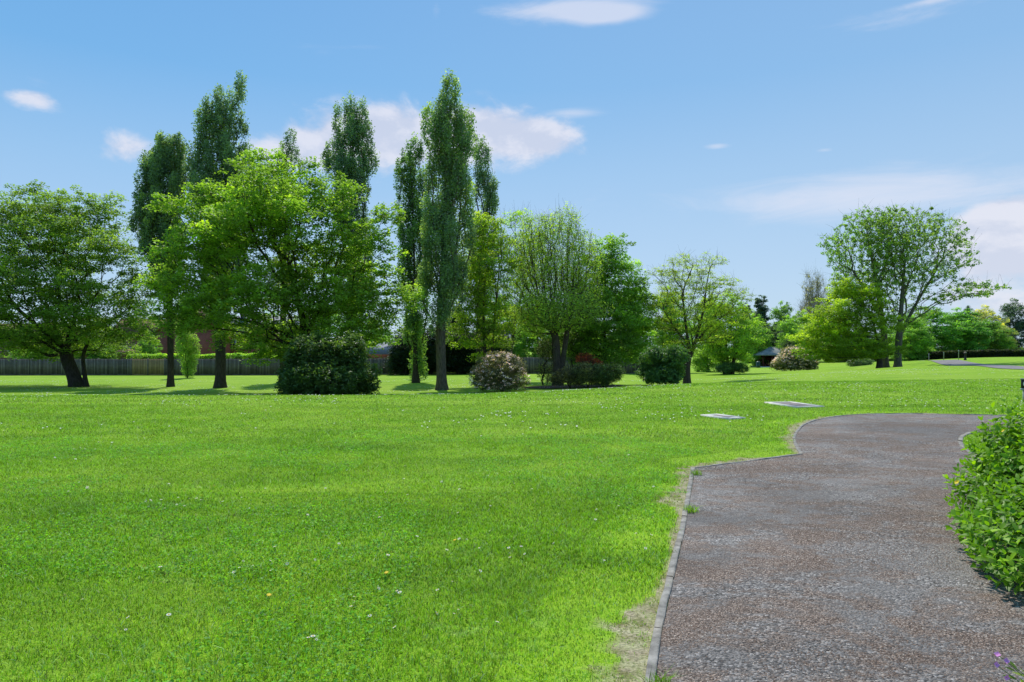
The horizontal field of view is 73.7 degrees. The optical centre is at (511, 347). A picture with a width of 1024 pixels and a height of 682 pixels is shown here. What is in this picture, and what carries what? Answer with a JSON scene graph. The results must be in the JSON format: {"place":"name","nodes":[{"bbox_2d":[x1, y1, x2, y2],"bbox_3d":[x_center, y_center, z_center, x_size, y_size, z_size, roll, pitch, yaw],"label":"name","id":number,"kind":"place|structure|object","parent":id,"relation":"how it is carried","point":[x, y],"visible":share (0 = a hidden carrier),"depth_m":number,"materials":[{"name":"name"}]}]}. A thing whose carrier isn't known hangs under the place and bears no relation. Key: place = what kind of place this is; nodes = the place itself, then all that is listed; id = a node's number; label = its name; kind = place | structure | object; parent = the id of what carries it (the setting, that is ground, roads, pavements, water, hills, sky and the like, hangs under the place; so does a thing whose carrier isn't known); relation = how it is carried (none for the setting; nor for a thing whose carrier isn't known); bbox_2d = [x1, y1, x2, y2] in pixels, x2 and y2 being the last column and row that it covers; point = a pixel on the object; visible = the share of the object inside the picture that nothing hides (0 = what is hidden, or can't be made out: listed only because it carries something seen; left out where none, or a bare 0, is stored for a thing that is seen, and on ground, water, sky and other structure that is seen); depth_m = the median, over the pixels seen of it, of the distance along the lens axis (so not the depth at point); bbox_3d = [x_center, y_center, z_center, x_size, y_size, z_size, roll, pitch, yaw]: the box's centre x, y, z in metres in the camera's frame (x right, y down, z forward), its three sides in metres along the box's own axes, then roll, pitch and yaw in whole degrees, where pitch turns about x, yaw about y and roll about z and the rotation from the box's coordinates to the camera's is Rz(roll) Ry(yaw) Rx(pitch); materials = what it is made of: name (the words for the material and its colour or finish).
{"place":"outdoors","nodes":[
{"label":"outdoors","id":0,"kind":"place"},
{"bbox_2d":[0,348,1023,681],"bbox_3d":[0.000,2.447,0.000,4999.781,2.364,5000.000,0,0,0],"label":"ground","id":1,"kind":"structure","parent":0,"point":[192,386],"depth_m":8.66,"materials":[{"name":"green plant"}]},
{"bbox_2d":[7,338,62,358],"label":"distant tree","id":2,"kind":"object","parent":1,"relation":"on","point":[15,355],"visible":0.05,"depth_m":83.22,"materials":[{"name":"green plant"}]},
{"bbox_2d":[0,324,86,358],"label":"bungalow","id":3,"kind":"object","parent":1,"relation":"on","point":[2,357],"visible":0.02,"depth_m":100.00,"materials":[{"name":"brown brick"}]},
{"bbox_2d":[0,179,178,386],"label":"broadleaf tree","id":4,"kind":"object","parent":1,"relation":"on","point":[71,305],"visible":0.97,"depth_m":46.84,"materials":[{"name":"green plant"}]},
{"bbox_2d":[74,331,119,358],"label":"distant tree","id":5,"kind":"object","parent":1,"relation":"on","point":[92,356],"visible":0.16,"depth_m":82.95,"materials":[{"name":"green plant"}]},
{"bbox_2d":[96,349,150,358],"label":"bungalow","id":6,"kind":"object","parent":1,"relation":"on","point":[124,354],"visible":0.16,"depth_m":90.90,"materials":[{"name":"brown brick"}]},
{"bbox_2d":[109,320,163,351],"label":"brick house","id":7,"kind":"structure","parent":1,"relation":"on","point":[129,345],"depth_m":98.64,"materials":[{"name":"brown brick"}]},
{"bbox_2d":[134,330,163,353],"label":"distant tree","id":8,"kind":"object","parent":1,"relation":"on","point":[151,349],"visible":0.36,"depth_m":85.66,"materials":[{"name":"green plant"}]},
{"bbox_2d":[127,130,191,386],"bbox_3d":[-24.330,-6.113,47.606,4.260,18.079,3.638,0,0,0],"label":"poplar tree","id":9,"kind":"object","parent":1,"relation":"on","point":[162,161],"visible":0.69,"depth_m":46.93,"materials":[{"name":"green plant"}]},
{"bbox_2d":[174,299,201,377],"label":"leafy column","id":10,"kind":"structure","parent":1,"relation":"on","point":[189,357],"depth_m":65.87,"materials":[{"name":"green plant"}]},
{"bbox_2d":[155,309,230,355],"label":"brick house","id":11,"kind":"structure","parent":1,"relation":"on","point":[204,344],"depth_m":92.00,"materials":[{"name":"brown brick"}]},
{"bbox_2d":[126,353,277,358],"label":"garden hedge","id":12,"kind":"object","parent":1,"relation":"on","point":[203,356],"visible":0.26,"depth_m":77.51,"materials":[{"name":"green plant"}]},
{"bbox_2d":[181,69,264,387],"bbox_3d":[-19.425,-7.888,46.102,5.110,21.562,4.954,0,0,0],"label":"poplar tree","id":13,"kind":"object","parent":1,"relation":"on","point":[215,135],"visible":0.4,"depth_m":45.57,"materials":[{"name":"green plant"}]},
{"bbox_2d":[231,314,299,355],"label":"brick house","id":14,"kind":"structure","parent":1,"relation":"on","point":[249,343],"depth_m":95.00,"materials":[{"name":"brick"}]},
{"bbox_2d":[128,147,428,366],"bbox_3d":[-12.469,-4.291,37.064,14.213,13.922,10.365,0,0,-32],"label":"maple tree","id":15,"kind":"object","parent":1,"relation":"on","point":[258,205],"visible":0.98,"depth_m":35.82,"materials":[{"name":"green plant"}]},
{"bbox_2d":[265,128,304,370],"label":"poplar tree","id":16,"kind":"object","parent":1,"relation":"on","point":[288,152],"visible":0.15,"depth_m":55.79,"materials":[{"name":"green plant"}]},
{"bbox_2d":[0,357,639,374],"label":"timber fence","id":17,"kind":"object","parent":1,"relation":"on","point":[131,366],"visible":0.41,"depth_m":75.48,"materials":[{"name":"brown wood"}]},
{"bbox_2d":[296,314,345,340],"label":"distant tree","id":18,"kind":"object","parent":1,"relation":"on","point":[328,333],"visible":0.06,"depth_m":113.88,"materials":[{"name":"green plant"}]},
{"bbox_2d":[274,329,382,394],"bbox_3d":[-8.534,0.775,30.286,5.069,3.206,3.848,0,0,16],"label":"laurel bush","id":19,"kind":"object","parent":1,"relation":"on","point":[317,364],"visible":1,"depth_m":29.65,"materials":[{"name":"green plant"}]},
{"bbox_2d":[320,90,379,330],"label":"poplar tree","id":20,"kind":"object","parent":1,"relation":"on","point":[355,131],"visible":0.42,"depth_m":49.54,"materials":[{"name":"green plant"}]},
{"bbox_2d":[358,313,392,348],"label":"distant tree","id":21,"kind":"object","parent":1,"relation":"on","point":[373,343],"visible":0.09,"depth_m":110.32,"materials":[{"name":"green plant"}]},
{"bbox_2d":[366,342,391,357],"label":"bungalow","id":22,"kind":"object","parent":1,"relation":"on","point":[382,353],"visible":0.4,"depth_m":84.41,"materials":[{"name":"brick"}]},
{"bbox_2d":[383,336,412,374],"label":"dark shrub","id":23,"kind":"object","parent":1,"relation":"on","point":[397,357],"visible":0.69,"depth_m":73.03,"materials":[{"name":"green plant"}]},
{"bbox_2d":[393,132,432,382],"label":"poplar tree","id":24,"kind":"object","parent":1,"relation":"on","point":[409,230],"visible":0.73,"depth_m":51.88,"materials":[{"name":"green plant"}]},
{"bbox_2d":[408,324,452,374],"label":"dark shrub","id":25,"kind":"object","parent":1,"relation":"on","point":[430,354],"visible":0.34,"depth_m":73.18,"materials":[{"name":"green plant"}]},
{"bbox_2d":[412,68,478,389],"bbox_3d":[-3.861,-6.863,39.978,3.728,19.051,3.369,0,0,30],"label":"poplar tree","id":26,"kind":"object","parent":1,"relation":"on","point":[449,164],"visible":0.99,"depth_m":39.60,"materials":[{"name":"green plant"}]},
{"bbox_2d":[434,303,465,340],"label":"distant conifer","id":27,"kind":"object","parent":1,"relation":"on","point":[452,320],"visible":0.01,"depth_m":90.95,"materials":[{"name":"green plant"}]},
{"bbox_2d":[446,328,475,374],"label":"dark shrub","id":28,"kind":"object","parent":1,"relation":"on","point":[458,356],"visible":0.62,"depth_m":73.78,"materials":[{"name":"green plant"}]},
{"bbox_2d":[465,134,501,379],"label":"poplar tree","id":29,"kind":"object","parent":1,"relation":"on","point":[490,201],"visible":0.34,"depth_m":55.56,"materials":[{"name":"green plant"}]},
{"bbox_2d":[445,208,527,383],"bbox_3d":[-1.875,-3.387,42.732,5.735,12.068,4.992,0,0,0],"label":"locust tree","id":30,"kind":"object","parent":1,"relation":"on","point":[483,299],"visible":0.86,"depth_m":42.42,"materials":[{"name":"green plant"}]},
{"bbox_2d":[468,321,513,368],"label":"dark shrub","id":31,"kind":"object","parent":1,"relation":"on","point":[497,349],"visible":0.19,"depth_m":73.91,"materials":[{"name":"green plant"}]},
{"bbox_2d":[0,429,982,681],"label":"clover","id":32,"kind":"object","parent":1,"relation":"on","point":[262,612],"visible":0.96,"depth_m":5.91,"materials":[{"name":"green plant"}]},
{"bbox_2d":[466,350,530,391],"bbox_3d":[-0.693,1.306,35.852,3.447,2.370,2.528,0,0,0],"label":"viburnum bush","id":33,"kind":"object","parent":1,"relation":"on","point":[508,378],"visible":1,"depth_m":35.45,"materials":[{"name":"green plant"}]},
{"bbox_2d":[471,295,528,355],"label":"distant tree","id":34,"kind":"object","parent":1,"relation":"on","point":[515,349],"visible":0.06,"depth_m":87.91,"materials":[{"name":"green plant"}]},
{"bbox_2d":[0,366,1018,428],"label":"daisies","id":35,"kind":"object","parent":1,"relation":"on","point":[548,391],"visible":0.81,"depth_m":28.26,"materials":[{"name":"white plant"}]},
{"bbox_2d":[486,205,547,354],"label":"leaning tree","id":36,"kind":"object","parent":1,"relation":"on","point":[517,212],"visible":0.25,"depth_m":51.85,"materials":[{"name":"green plant"}]},
{"bbox_2d":[514,295,561,371],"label":"distant tree","id":37,"kind":"object","parent":1,"relation":"on","point":[528,342],"visible":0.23,"depth_m":83.62,"materials":[{"name":"green plant"}]},
{"bbox_2d":[532,331,570,384],"bbox_3d":[2.258,0.639,43.446,2.496,3.922,2.705,0,0,28],"label":"thin shrub","id":38,"kind":"object","parent":1,"relation":"on","point":[545,352],"visible":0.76,"depth_m":43.66,"materials":[{"name":"green plant"}]},
{"bbox_2d":[505,199,613,384],"bbox_3d":[2.723,-3.484,42.277,7.099,12.131,6.707,0,0,0],"label":"ash tree","id":39,"kind":"object","parent":1,"relation":"on","point":[551,318],"visible":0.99,"depth_m":42.16,"materials":[{"name":"green plant"}]},
{"bbox_2d":[526,385,619,388],"bbox_3d":[3.600,2.249,39.500,6.078,0.222,5.040,0,0,0],"label":"soil bed","id":40,"kind":"object","parent":1,"relation":"on","point":[557,386],"visible":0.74,"depth_m":39.28,"materials":[{"name":"brown soil"}]},
{"bbox_2d":[544,359,576,388],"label":"shrub","id":41,"kind":"object","parent":40,"relation":"on","point":[558,375],"visible":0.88,"depth_m":36.94,"materials":[{"name":"green plant"}]},
{"bbox_2d":[563,351,600,387],"bbox_3d":[3.825,1.231,36.946,2.475,2.289,2.254,0,0,36],"label":"shrub","id":42,"kind":"object","parent":40,"relation":"on","point":[581,372],"visible":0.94,"depth_m":36.61,"materials":[{"name":"green plant"}]},
{"bbox_2d":[589,359,631,386],"bbox_3d":[5.117,1.338,37.077,2.541,1.993,2.341,0,0,-14],"label":"shrub","id":43,"kind":"object","parent":40,"relation":"on","point":[607,373],"visible":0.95,"depth_m":36.70,"materials":[{"name":"green plant"}]},
{"bbox_2d":[559,318,598,365],"bbox_3d":[4.521,-0.002,46.244,3.329,5.334,2.792,0,0,0],"label":"thin shrub","id":44,"kind":"object","parent":1,"relation":"on","point":[572,342],"visible":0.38,"depth_m":45.68,"materials":[{"name":"green plant"}]},
{"bbox_2d":[575,346,604,384],"bbox_3d":[4.750,1.159,41.972,2.149,2.670,1.538,0,0,38],"label":"copper shrub","id":45,"kind":"object","parent":1,"relation":"on","point":[585,357],"visible":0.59,"depth_m":41.86,"materials":[{"name":"brown plant"}]},
{"bbox_2d":[493,466,689,681],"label":"verge","id":46,"kind":"structure","parent":1,"relation":"on","point":[638,657],"depth_m":3.99,"materials":[{"name":"green plant"}]},
{"bbox_2d":[544,232,667,381],"bbox_3d":[6.264,-2.587,45.871,8.296,10.536,7.021,0,0,0],"label":"lime tree","id":47,"kind":"object","parent":1,"relation":"on","point":[609,346],"visible":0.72,"depth_m":45.31,"materials":[{"name":"green plant"}]},
{"bbox_2d":[611,281,656,370],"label":"distant tree","id":48,"kind":"object","parent":1,"relation":"on","point":[651,343],"visible":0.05,"depth_m":76.85,"materials":[{"name":"green plant"}]},
{"bbox_2d":[634,343,690,384],"bbox_3d":[8.404,1.037,38.236,3.002,2.516,3.598,0,0,0],"label":"round bush","id":49,"kind":"object","parent":1,"relation":"on","point":[658,365],"visible":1,"depth_m":37.40,"materials":[{"name":"green plant"}]},
{"bbox_2d":[645,467,694,681],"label":"kerb","id":50,"kind":"structure","parent":1,"relation":"on","point":[652,661],"depth_m":4.33,"materials":[{"name":"concrete"}]},
{"bbox_2d":[647,286,694,359],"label":"distant tree","id":51,"kind":"object","parent":1,"relation":"on","point":[662,333],"visible":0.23,"depth_m":80.53,"materials":[{"name":"green plant"}]},
{"bbox_2d":[637,249,755,383],"bbox_3d":[12.160,-2.022,44.752,8.053,9.376,5.546,0,0,0],"label":"locust tree","id":52,"kind":"object","parent":1,"relation":"on","point":[698,331],"visible":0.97,"depth_m":44.69,"materials":[{"name":"green plant"}]},
{"bbox_2d":[688,293,730,371],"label":"distant tree","id":53,"kind":"object","parent":1,"relation":"on","point":[701,362],"visible":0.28,"depth_m":90.47,"materials":[{"name":"green plant"}]},
{"bbox_2d":[700,414,744,419],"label":"manhole slab","id":54,"kind":"structure","parent":1,"relation":"on","point":[728,417],"depth_m":15.56,"materials":[{"name":"concrete"}]},
{"bbox_2d":[658,448,793,466],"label":"verge","id":55,"kind":"structure","parent":1,"relation":"on","point":[733,457],"depth_m":9.89,"materials":[{"name":"green plant"}]},
{"bbox_2d":[689,291,767,373],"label":"tree","id":56,"kind":"object","parent":1,"relation":"on","point":[734,354],"visible":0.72,"depth_m":70.75,"materials":[{"name":"green plant"}]},
{"bbox_2d":[714,361,749,374],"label":"shrub","id":57,"kind":"object","parent":1,"relation":"on","point":[726,367],"visible":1,"depth_m":69.40,"materials":[{"name":"green plant"}]},
{"bbox_2d":[730,302,762,362],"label":"distant conifer","id":58,"kind":"object","parent":1,"relation":"on","point":[749,306],"visible":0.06,"depth_m":149.71,"materials":[{"name":"green plant"}]},
{"bbox_2d":[695,453,801,467],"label":"kerb","id":59,"kind":"structure","parent":1,"relation":"on","point":[749,460],"depth_m":9.59,"materials":[{"name":"concrete"}]},
{"bbox_2d":[738,313,774,366],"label":"distant tree","id":60,"kind":"object","parent":1,"relation":"on","point":[760,348],"visible":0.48,"depth_m":120.84,"materials":[{"name":"green plant"}]},
{"bbox_2d":[739,295,782,360],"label":"distant conifer","id":61,"kind":"object","parent":1,"relation":"on","point":[762,309],"visible":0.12,"depth_m":149.25,"materials":[{"name":"green plant"}]},
{"bbox_2d":[749,347,780,366],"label":"park shelter","id":62,"kind":"object","parent":1,"relation":"on","point":[770,352],"visible":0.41,"depth_m":119.23,"materials":[{"name":"concrete"}]},
{"bbox_2d":[759,323,782,347],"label":"distant tree","id":63,"kind":"object","parent":1,"relation":"on","point":[773,338],"visible":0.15,"depth_m":128.86,"materials":[{"name":"green plant"}]},
{"bbox_2d":[768,300,794,339],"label":"distant tree","id":64,"kind":"object","parent":1,"relation":"on","point":[775,312],"visible":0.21,"depth_m":154.57,"materials":[{"name":"green plant"}]},
{"bbox_2d":[779,339,794,350],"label":"dark shrub","id":65,"kind":"object","parent":1,"relation":"on","point":[789,343],"visible":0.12,"depth_m":105.58,"materials":[{"name":"green plant"}]},
{"bbox_2d":[773,314,805,355],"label":"distant tree","id":66,"kind":"object","parent":1,"relation":"on","point":[791,330],"visible":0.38,"depth_m":119.49,"materials":[{"name":"green plant"}]},
{"bbox_2d":[764,401,822,407],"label":"manhole slab","id":67,"kind":"structure","parent":1,"relation":"on","point":[794,404],"depth_m":18.84,"materials":[{"name":"concrete"}]},
{"bbox_2d":[769,344,818,370],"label":"viburnum bush","id":68,"kind":"object","parent":1,"relation":"on","point":[786,360],"visible":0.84,"depth_m":89.13,"materials":[{"name":"green plant"}]},
{"bbox_2d":[783,309,823,350],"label":"distant tree","id":69,"kind":"object","parent":1,"relation":"on","point":[802,322],"visible":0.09,"depth_m":139.18,"materials":[{"name":"green plant"}]},
{"bbox_2d":[793,260,830,359],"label":"distant bare tree","id":70,"kind":"object","parent":1,"relation":"on","point":[810,297],"visible":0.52,"depth_m":150.72,"materials":[{"name":"grey plant"}]},
{"bbox_2d":[798,326,852,361],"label":"distant tree","id":71,"kind":"object","parent":1,"relation":"on","point":[830,349],"visible":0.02,"depth_m":133.09,"materials":[{"name":"green plant"}]},
{"bbox_2d":[784,275,911,367],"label":"lime tree","id":72,"kind":"object","parent":1,"relation":"on","point":[840,325],"visible":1,"depth_m":71.26,"materials":[{"name":"green plant"}]},
{"bbox_2d":[845,358,874,366],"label":"shrub","id":73,"kind":"object","parent":1,"relation":"on","point":[864,362],"visible":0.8,"depth_m":86.79,"materials":[{"name":"green plant"}]},
{"bbox_2d":[842,330,879,361],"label":"distant tree","id":74,"kind":"object","parent":1,"relation":"on","point":[868,338],"visible":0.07,"depth_m":130.16,"materials":[{"name":"green plant"}]},
{"bbox_2d":[816,198,917,367],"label":"plane tree","id":75,"kind":"object","parent":1,"relation":"on","point":[849,269],"visible":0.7,"depth_m":75.69,"materials":[{"name":"green plant"}]},
{"bbox_2d":[749,411,1018,453],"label":"verge","id":76,"kind":"structure","parent":1,"relation":"on","point":[791,444],"depth_m":12.96,"materials":[{"name":"green plant"}]},
{"bbox_2d":[792,413,1001,453],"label":"kerb","id":77,"kind":"structure","parent":1,"relation":"on","point":[794,438],"depth_m":15.46,"materials":[{"name":"concrete"}]},
{"bbox_2d":[868,329,934,359],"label":"distant tree","id":78,"kind":"object","parent":1,"relation":"on","point":[888,341],"visible":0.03,"depth_m":130.44,"materials":[{"name":"green plant"}]},
{"bbox_2d":[888,315,936,360],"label":"distant tree","id":79,"kind":"object","parent":1,"relation":"on","point":[912,343],"visible":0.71,"depth_m":102.07,"materials":[{"name":"green plant"}]},
{"bbox_2d":[887,306,972,351],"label":"distant tree","id":80,"kind":"object","parent":1,"relation":"on","point":[943,337],"visible":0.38,"depth_m":110.63,"materials":[{"name":"green plant"}]},
{"bbox_2d":[851,202,1011,366],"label":"plane tree","id":81,"kind":"object","parent":1,"relation":"on","point":[905,282],"visible":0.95,"depth_m":73.52,"materials":[{"name":"green plant"}]},
{"bbox_2d":[931,307,994,350],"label":"distant tree","id":82,"kind":"object","parent":1,"relation":"on","point":[971,337],"visible":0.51,"depth_m":113.36,"materials":[{"name":"green plant"}]},
{"bbox_2d":[911,349,1023,360],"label":"dark hedge","id":83,"kind":"object","parent":1,"relation":"on","point":[950,354],"visible":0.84,"depth_m":103.22,"materials":[{"name":"green plant"}]},
{"bbox_2d":[964,305,976,321],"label":"distant conifer","id":84,"kind":"object","parent":1,"relation":"on","point":[969,312],"visible":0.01,"depth_m":134.72,"materials":[{"name":"green plant"}]},
{"bbox_2d":[958,432,987,464],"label":"kerb","id":85,"kind":"structure","parent":1,"relation":"on","point":[960,441],"depth_m":11.61,"materials":[{"name":"concrete"}]},
{"bbox_2d":[926,360,1023,368],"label":"footpath","id":86,"kind":"structure","parent":1,"relation":"on","point":[954,362],"depth_m":69.73,"materials":[{"name":"grey concrete"}]},
{"bbox_2d":[969,304,1009,336],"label":"distant tree","id":87,"kind":"object","parent":1,"relation":"on","point":[986,313],"visible":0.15,"depth_m":130.90,"materials":[{"name":"green plant"}]},
{"bbox_2d":[966,318,1017,349],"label":"distant tree","id":88,"kind":"object","parent":1,"relation":"on","point":[1001,339],"visible":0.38,"depth_m":116.24,"materials":[{"name":"green plant"}]},
{"bbox_2d":[992,325,1023,349],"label":"distant tree","id":89,"kind":"object","parent":1,"relation":"on","point":[1015,343],"visible":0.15,"depth_m":123.80,"materials":[{"name":"green plant"}]},
{"bbox_2d":[993,298,1023,349],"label":"distant tree","id":90,"kind":"object","parent":1,"relation":"on","point":[1009,310],"visible":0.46,"depth_m":139.19,"materials":[{"name":"green plant"}]},
{"bbox_2d":[1020,378,1023,398],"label":"park sign","id":91,"kind":"object","parent":1,"relation":"on","point":[1022,384],"visible":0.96,"depth_m":19.97,"materials":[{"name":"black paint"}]},
{"label":"planting bed","id":92,"kind":"structure","parent":1,"relation":"on","visible":0},
{"bbox_2d":[942,396,1023,594],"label":"hypericum bush","id":93,"kind":"object","parent":92,"relation":"on","point":[996,512],"visible":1,"depth_m":5.46,"materials":[{"name":"green plant"}]},
{"bbox_2d":[0,0,1023,347],"label":"sky","id":94,"kind":"structure","parent":0,"point":[745,130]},
{"bbox_2d":[656,414,1023,681],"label":"path","id":95,"kind":"structure","parent":0,"point":[884,428],"depth_m":4.81,"materials":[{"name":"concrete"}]},
{"bbox_2d":[633,665,688,681],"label":"weed tuft","id":96,"kind":"object","parent":95,"relation":"on","point":[661,679],"visible":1,"depth_m":3.20,"materials":[{"name":"green plant"}]},
{"bbox_2d":[682,503,700,512],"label":"weed tuft","id":97,"kind":"object","parent":95,"relation":"on","point":[690,510],"visible":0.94,"depth_m":6.60,"materials":[{"name":"green plant"}]},
{"bbox_2d":[690,469,701,475],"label":"weed tuft","id":98,"kind":"object","parent":95,"relation":"on","point":[696,472],"visible":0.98,"depth_m":8.52,"materials":[{"name":"green plant"}]},
{"bbox_2d":[994,651,1023,681],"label":"purple flower plant","id":99,"kind":"object","parent":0,"point":[1009,662],"visible":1,"depth_m":2.59,"materials":[{"name":"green plant"}]}
]}

